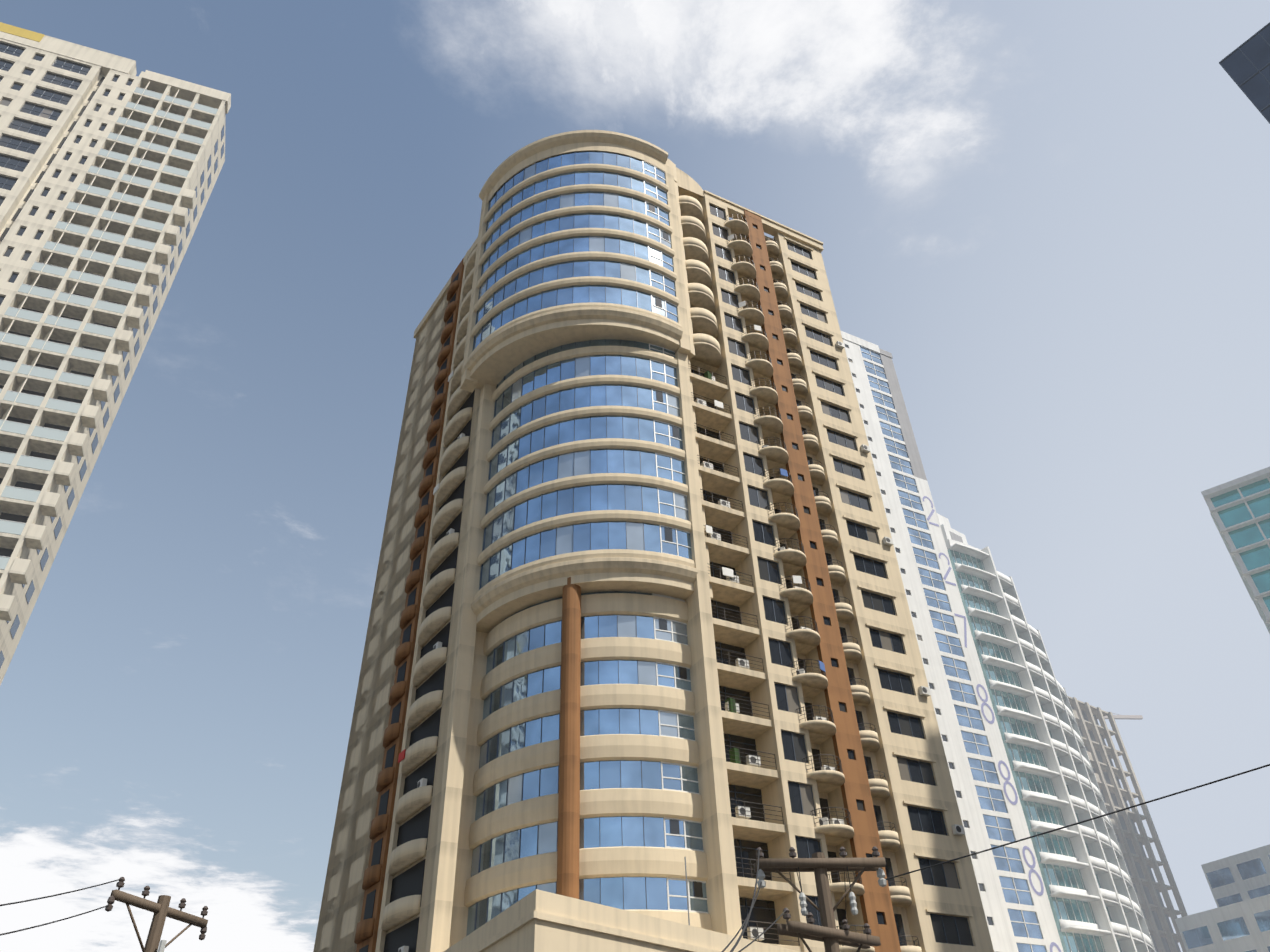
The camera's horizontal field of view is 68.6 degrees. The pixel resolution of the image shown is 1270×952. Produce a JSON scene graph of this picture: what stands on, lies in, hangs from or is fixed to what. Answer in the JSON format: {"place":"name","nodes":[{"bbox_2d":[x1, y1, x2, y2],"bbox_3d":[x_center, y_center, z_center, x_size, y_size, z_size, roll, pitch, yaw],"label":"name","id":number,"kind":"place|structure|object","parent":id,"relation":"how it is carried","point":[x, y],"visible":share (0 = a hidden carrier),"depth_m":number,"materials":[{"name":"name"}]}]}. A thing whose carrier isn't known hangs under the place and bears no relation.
{"place":"outdoors","nodes":[
{"label":"outdoors","id":0,"kind":"place"},
{"bbox_2d":[0,98,52,118],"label":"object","id":1,"kind":"structure","parent":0,"point":[7,102],"depth_m":94.53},
{"bbox_2d":[0,87,215,557],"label":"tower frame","id":2,"kind":"object","parent":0,"point":[92,274],"visible":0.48,"depth_m":83.53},
{"bbox_2d":[110,889,207,951],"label":"wooden pole","id":3,"kind":"object","parent":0,"point":[161,909],"visible":0.98,"depth_m":18.53,"materials":[{"name":"brown wood"}]},
{"bbox_2d":[0,879,120,935],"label":"pole wire","id":4,"kind":"object","parent":3,"relation":"attached to","point":[52,896],"visible":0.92,"depth_m":15.29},
{"bbox_2d":[105,877,207,939],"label":"insulators","id":5,"kind":"object","parent":3,"relation":"attached to","point":[145,893],"visible":0.9,"depth_m":18.54,"materials":[{"name":"ceramic"}]},
{"bbox_2d":[158,940,166,951],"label":"pole fuse","id":6,"kind":"object","parent":3,"relation":"attached to","point":[162,944],"visible":1,"depth_m":18.25,"materials":[{"name":"white ceramic"}]},
{"bbox_2d":[0,0,1269,951],"label":"sky","id":7,"kind":"structure","parent":0,"point":[1051,218],"materials":[{"name":"blue"}]},
{"bbox_2d":[704,371,740,763],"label":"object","id":8,"kind":"object","parent":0,"point":[732,752],"visible":0.57,"depth_m":54.35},
{"bbox_2d":[473,153,973,945],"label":"window","id":9,"kind":"structure","parent":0,"point":[713,573],"depth_m":62.74,"materials":[{"name":"blue glass"}]},
{"bbox_2d":[754,852,885,951],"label":"wooden pole","id":10,"kind":"object","parent":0,"point":[827,932],"visible":0.96,"depth_m":17.62,"materials":[{"name":"wood"}]},
{"bbox_2d":[756,846,879,934],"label":"insulators","id":11,"kind":"object","parent":10,"relation":"attached to","point":[811,919],"visible":0.9,"depth_m":17.87,"materials":[{"name":"ceramic"}]},
{"bbox_2d":[757,868,886,887],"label":"insulators","id":12,"kind":"object","parent":10,"relation":"attached to","point":[880,876],"visible":0.9,"depth_m":17.78,"materials":[{"name":"grey ceramic"}]},
{"bbox_2d":[799,892,857,915],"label":"insulators","id":13,"kind":"object","parent":10,"relation":"attached to","point":[852,898],"visible":1,"depth_m":17.35,"materials":[{"name":"white ceramic"}]},
{"bbox_2d":[743,209,900,951],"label":"wall strip","id":14,"kind":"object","parent":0,"point":[875,897],"depth_m":62.46,"materials":[{"name":"brown paint"}]},
{"bbox_2d":[728,242,972,945],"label":"window panes","id":15,"kind":"structure","parent":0,"point":[939,880],"depth_m":60.02,"materials":[{"name":"black glass"}]},
{"bbox_2d":[785,311,958,888],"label":"windows","id":16,"kind":"structure","parent":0,"point":[808,808],"depth_m":57.86,"materials":[{"name":"black glass"}]},
{"bbox_2d":[879,348,926,480],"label":"wall","id":17,"kind":"structure","parent":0,"point":[916,464],"depth_m":123.43,"materials":[{"name":"white paint"}]},
{"bbox_3d":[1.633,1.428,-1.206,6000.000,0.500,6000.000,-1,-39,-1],"label":"ground","id":18,"kind":"structure","parent":0,"visible":0},
{"bbox_2d":[0,31,230,684],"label":"white tower","id":19,"kind":"structure","parent":18,"relation":"on","point":[23,565],"depth_m":87.09,"materials":[{"name":"beige concrete"}]},
{"bbox_2d":[0,22,44,41],"bbox_3d":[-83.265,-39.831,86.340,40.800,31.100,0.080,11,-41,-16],"label":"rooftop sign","id":20,"kind":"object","parent":19,"relation":"on","point":[21,32],"visible":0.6,"depth_m":100.60,"materials":[{"name":"yellow"}]},
{"bbox_2d":[0,42,90,204],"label":"tower mullion","id":21,"kind":"object","parent":19,"relation":"attached to","point":[34,110],"visible":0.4,"depth_m":94.99},
{"bbox_2d":[0,66,115,270],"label":"windows","id":22,"kind":"structure","parent":19,"relation":"attached to","point":[8,252],"depth_m":94.27,"materials":[{"name":"grey glass"}]},
{"bbox_2d":[0,87,217,569],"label":"balcony railings","id":23,"kind":"object","parent":19,"relation":"attached to","point":[10,527],"visible":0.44,"depth_m":83.10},
{"bbox_2d":[0,43,223,668],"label":"windows","id":24,"kind":"structure","parent":19,"relation":"attached to","point":[6,552],"depth_m":88.15,"materials":[{"name":"black glass"}]},
{"bbox_2d":[444,150,799,951],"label":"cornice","id":25,"kind":"structure","parent":18,"relation":"on","point":[536,920],"depth_m":44.43,"materials":[{"name":"beige concrete"}]},
{"bbox_2d":[556,577,580,898],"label":"column","id":26,"kind":"structure","parent":25,"relation":"on","point":[568,847],"depth_m":51.45,"materials":[{"name":"brown paint"}]},
{"bbox_2d":[314,165,993,951],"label":"cream tower","id":27,"kind":"structure","parent":25,"relation":"on","point":[448,875],"depth_m":61.98,"materials":[{"name":"beige concrete"}]},
{"bbox_2d":[313,237,480,951],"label":"building wall","id":28,"kind":"structure","parent":27,"relation":"attached to","point":[381,935],"depth_m":70.19,"materials":[{"name":"beige concrete"}]},
{"bbox_2d":[356,258,463,951],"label":"wall strip","id":29,"kind":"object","parent":27,"relation":"attached to","point":[385,834],"depth_m":66.66,"materials":[{"name":"brown paint"}]},
{"bbox_2d":[354,280,459,943],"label":"balconies","id":30,"kind":"structure","parent":29,"relation":"attached to","point":[365,927],"depth_m":69.21,"materials":[{"name":"beige concrete"}]},
{"bbox_2d":[359,273,474,951],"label":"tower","id":31,"kind":"structure","parent":27,"relation":"attached to","point":[408,882],"depth_m":60.44,"materials":[{"name":"beige concrete"}]},
{"bbox_2d":[381,247,476,931],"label":"balconies","id":32,"kind":"structure","parent":27,"relation":"attached to","point":[397,912],"depth_m":64.47,"materials":[{"name":"beige concrete"}]},
{"bbox_2d":[398,749,405,762],"bbox_3d":[-14.945,17.951,59.595,0.070,0.600,0.900,22,-45,-27],"label":"laundry","id":33,"kind":"object","parent":32,"relation":"attached to","point":[401,757],"visible":1,"depth_m":59.50,"materials":[{"name":"red fabric"}]},
{"bbox_2d":[398,436,459,951],"bbox_3d":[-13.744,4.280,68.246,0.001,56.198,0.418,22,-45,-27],"label":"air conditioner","id":34,"kind":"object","parent":32,"relation":"attached to","point":[418,786],"visible":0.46,"depth_m":56.76,"materials":[{"name":"grey"}]},
{"bbox_2d":[398,433,464,951],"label":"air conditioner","id":35,"kind":"object","parent":32,"relation":"attached to","point":[423,781],"visible":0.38,"depth_m":56.56,"materials":[{"name":"grey"}]},
{"bbox_2d":[433,371,453,494],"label":"laundry","id":36,"kind":"object","parent":32,"relation":"hanging from","point":[436,488],"visible":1,"depth_m":73.30,"materials":[{"name":"white"}]},
{"bbox_2d":[471,163,688,893],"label":"window panes","id":37,"kind":"structure","parent":27,"relation":"on","point":[578,462],"depth_m":60.26,"materials":[{"name":"blue glass"}]},
{"bbox_2d":[466,151,707,935],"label":"windows","id":38,"kind":"structure","parent":27,"relation":"attached to","point":[611,832],"depth_m":63.42,"materials":[{"name":"blue glass"}]},
{"bbox_2d":[475,151,702,929],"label":"window panes","id":39,"kind":"structure","parent":27,"relation":"on","point":[589,889],"depth_m":61.17,"materials":[{"name":"blue glass"}]},
{"bbox_2d":[642,160,707,912],"bbox_3d":[2.294,-1.872,65.864,2.555,66.700,2.485,17,-42,-22],"label":"tower frame","id":40,"kind":"object","parent":27,"relation":"attached to","point":[671,632],"visible":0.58,"depth_m":59.67,"materials":[{"name":"white metal"}]},
{"bbox_2d":[461,130,921,951],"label":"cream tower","id":41,"kind":"structure","parent":27,"relation":"on","point":[595,862],"depth_m":60.81,"materials":[{"name":"beige concrete"}]},
{"bbox_2d":[705,234,801,583],"bbox_3d":[7.824,1.857,65.793,6.723,62.600,0.690,9,-40,-13],"label":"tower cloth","id":42,"kind":"object","parent":27,"relation":"attached to","point":[728,572],"visible":0.96,"depth_m":62.90,"materials":[{"name":"white fabric"}]},
{"bbox_2d":[649,203,946,945],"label":"windows","id":43,"kind":"structure","parent":27,"relation":"attached to","point":[763,915],"depth_m":60.80,"materials":[{"name":"black glass"}]},
{"bbox_2d":[780,468,825,671],"bbox_3d":[11.380,5.894,63.571,1.124,16.100,0.170,24,-46,-29],"label":"laundry","id":44,"kind":"object","parent":27,"relation":"attached to","point":[783,472],"visible":1,"depth_m":63.57,"materials":[{"name":"blue fabric"}]},
{"bbox_2d":[689,214,919,946],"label":"railings","id":45,"kind":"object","parent":27,"relation":"attached to","point":[809,588],"visible":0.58,"depth_m":60.20,"materials":[{"name":"black metal"}]},
{"bbox_2d":[698,342,960,936],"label":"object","id":46,"kind":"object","parent":27,"relation":"attached to","point":[958,828],"visible":0.38,"depth_m":57.53,"materials":[{"name":"plastic"}]},
{"bbox_2d":[695,341,964,940],"bbox_3d":[12.362,2.508,68.703,16.350,65.650,1.115,17,-42,-22],"label":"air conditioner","id":47,"kind":"object","parent":27,"relation":"attached to","point":[921,692],"visible":0.29,"depth_m":57.61,"materials":[{"name":"white metal"}]},
{"bbox_2d":[684,857,689,924],"bbox_3d":[2.455,19.563,43.734,0.052,3.200,0.060,17,-42,-22],"label":"pipe","id":48,"kind":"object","parent":25,"relation":"on","point":[687,891],"visible":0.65,"depth_m":43.74,"materials":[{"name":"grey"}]},
{"bbox_2d":[840,330,1063,951],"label":"building wall","id":49,"kind":"structure","parent":18,"relation":"on","point":[996,906],"depth_m":96.88,"materials":[{"name":"white paint"}]},
{"bbox_2d":[852,374,984,890],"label":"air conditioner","id":50,"kind":"object","parent":49,"relation":"attached to","point":[981,886],"visible":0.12,"depth_m":85.50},
{"bbox_2d":[845,345,992,924],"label":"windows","id":51,"kind":"object","parent":49,"relation":"attached to","point":[958,794],"visible":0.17,"depth_m":95.58,"materials":[{"name":"glass"}]},
{"bbox_2d":[861,350,1038,951],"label":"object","id":52,"kind":"object","parent":49,"relation":"on","point":[983,770],"visible":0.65,"depth_m":100.47,"materials":[{"name":"white metal"}]},
{"bbox_2d":[860,346,1045,951],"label":"windows","id":53,"kind":"structure","parent":49,"relation":"attached to","point":[1019,929],"depth_m":97.67,"materials":[{"name":"blue glass"}]},
{"bbox_2d":[923,496,1060,951],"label":"building numbers","id":54,"kind":"object","parent":49,"relation":"attached to","point":[1052,944],"visible":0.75,"depth_m":93.65,"materials":[{"name":"grey"}]},
{"bbox_2d":[721,764,1269,951],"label":"pole wire","id":55,"kind":"object","parent":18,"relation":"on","point":[743,930],"visible":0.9,"depth_m":15.79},
{"bbox_2d":[947,548,1121,951],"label":"glass","id":56,"kind":"object","parent":18,"relation":"on","point":[1045,876],"visible":0.19,"depth_m":101.71,"materials":[{"name":"teal glass"}]},
{"bbox_2d":[937,513,1155,951],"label":"facade","id":57,"kind":"object","parent":18,"relation":"on","point":[1119,915],"visible":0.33,"depth_m":104.37,"materials":[{"name":"white paint"}]},
{"bbox_2d":[950,532,962,542],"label":"wall","id":58,"kind":"structure","parent":57,"relation":"attached to","point":[955,537],"depth_m":121.36,"materials":[{"name":"white paint"}]},
{"bbox_2d":[953,550,1122,951],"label":"frame","id":59,"kind":"object","parent":57,"relation":"attached to","point":[1031,774],"visible":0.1,"depth_m":101.74,"materials":[{"name":"white metal"}]},
{"bbox_2d":[949,543,1153,950],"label":"balconies","id":60,"kind":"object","parent":57,"relation":"attached to","point":[1121,933],"visible":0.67,"depth_m":104.03,"materials":[{"name":"white concrete"}]},
{"bbox_2d":[1104,713,1142,719],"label":"crane","id":61,"kind":"object","parent":18,"relation":"on","point":[1131,717],"visible":0.17,"depth_m":204.03,"materials":[{"name":"beige metal"}]},
{"bbox_2d":[1068,696,1187,951],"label":"high-rise building","id":62,"kind":"structure","parent":18,"relation":"on","point":[1145,840],"depth_m":130.86,"materials":[{"name":"grey concrete"}]},
{"bbox_2d":[1175,894,1269,951],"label":"facade","id":63,"kind":"object","parent":18,"relation":"on","point":[1257,939],"visible":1,"depth_m":106.98,"materials":[{"name":"white concrete"}]},
{"bbox_2d":[1182,910,1269,951],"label":"windows","id":64,"kind":"structure","parent":63,"relation":"attached to","point":[1228,929],"depth_m":107.19,"materials":[{"name":"blue glass"}]},
{"bbox_2d":[1201,467,1269,633],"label":"facade","id":65,"kind":"object","parent":18,"relation":"on","point":[1256,596],"visible":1,"depth_m":124.75,"materials":[{"name":"grey concrete"}]},
{"bbox_2d":[1201,844,1269,907],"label":"facade","id":66,"kind":"object","parent":18,"relation":"on","point":[1240,885],"visible":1,"depth_m":125.91,"materials":[{"name":"grey concrete"}]},
{"bbox_2d":[1206,855,1269,906],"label":"windows","id":67,"kind":"structure","parent":66,"relation":"attached to","point":[1247,870],"depth_m":125.64,"materials":[{"name":"blue glass"}]},
{"bbox_2d":[1210,477,1269,611],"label":"windows","id":68,"kind":"structure","parent":18,"relation":"on","point":[1257,557],"depth_m":123.84,"materials":[{"name":"teal glass"}]},
{"bbox_2d":[1221,24,1269,120],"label":"dark glass","id":69,"kind":"object","parent":18,"relation":"on","point":[1239,67],"depth_m":71.35,"materials":[{"name":"glass"}]},
{"bbox_2d":[1219,22,1269,123],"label":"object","id":70,"kind":"object","parent":69,"relation":"on","point":[1258,71],"visible":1,"depth_m":71.50,"materials":[{"name":"grey glass"}]}
]}

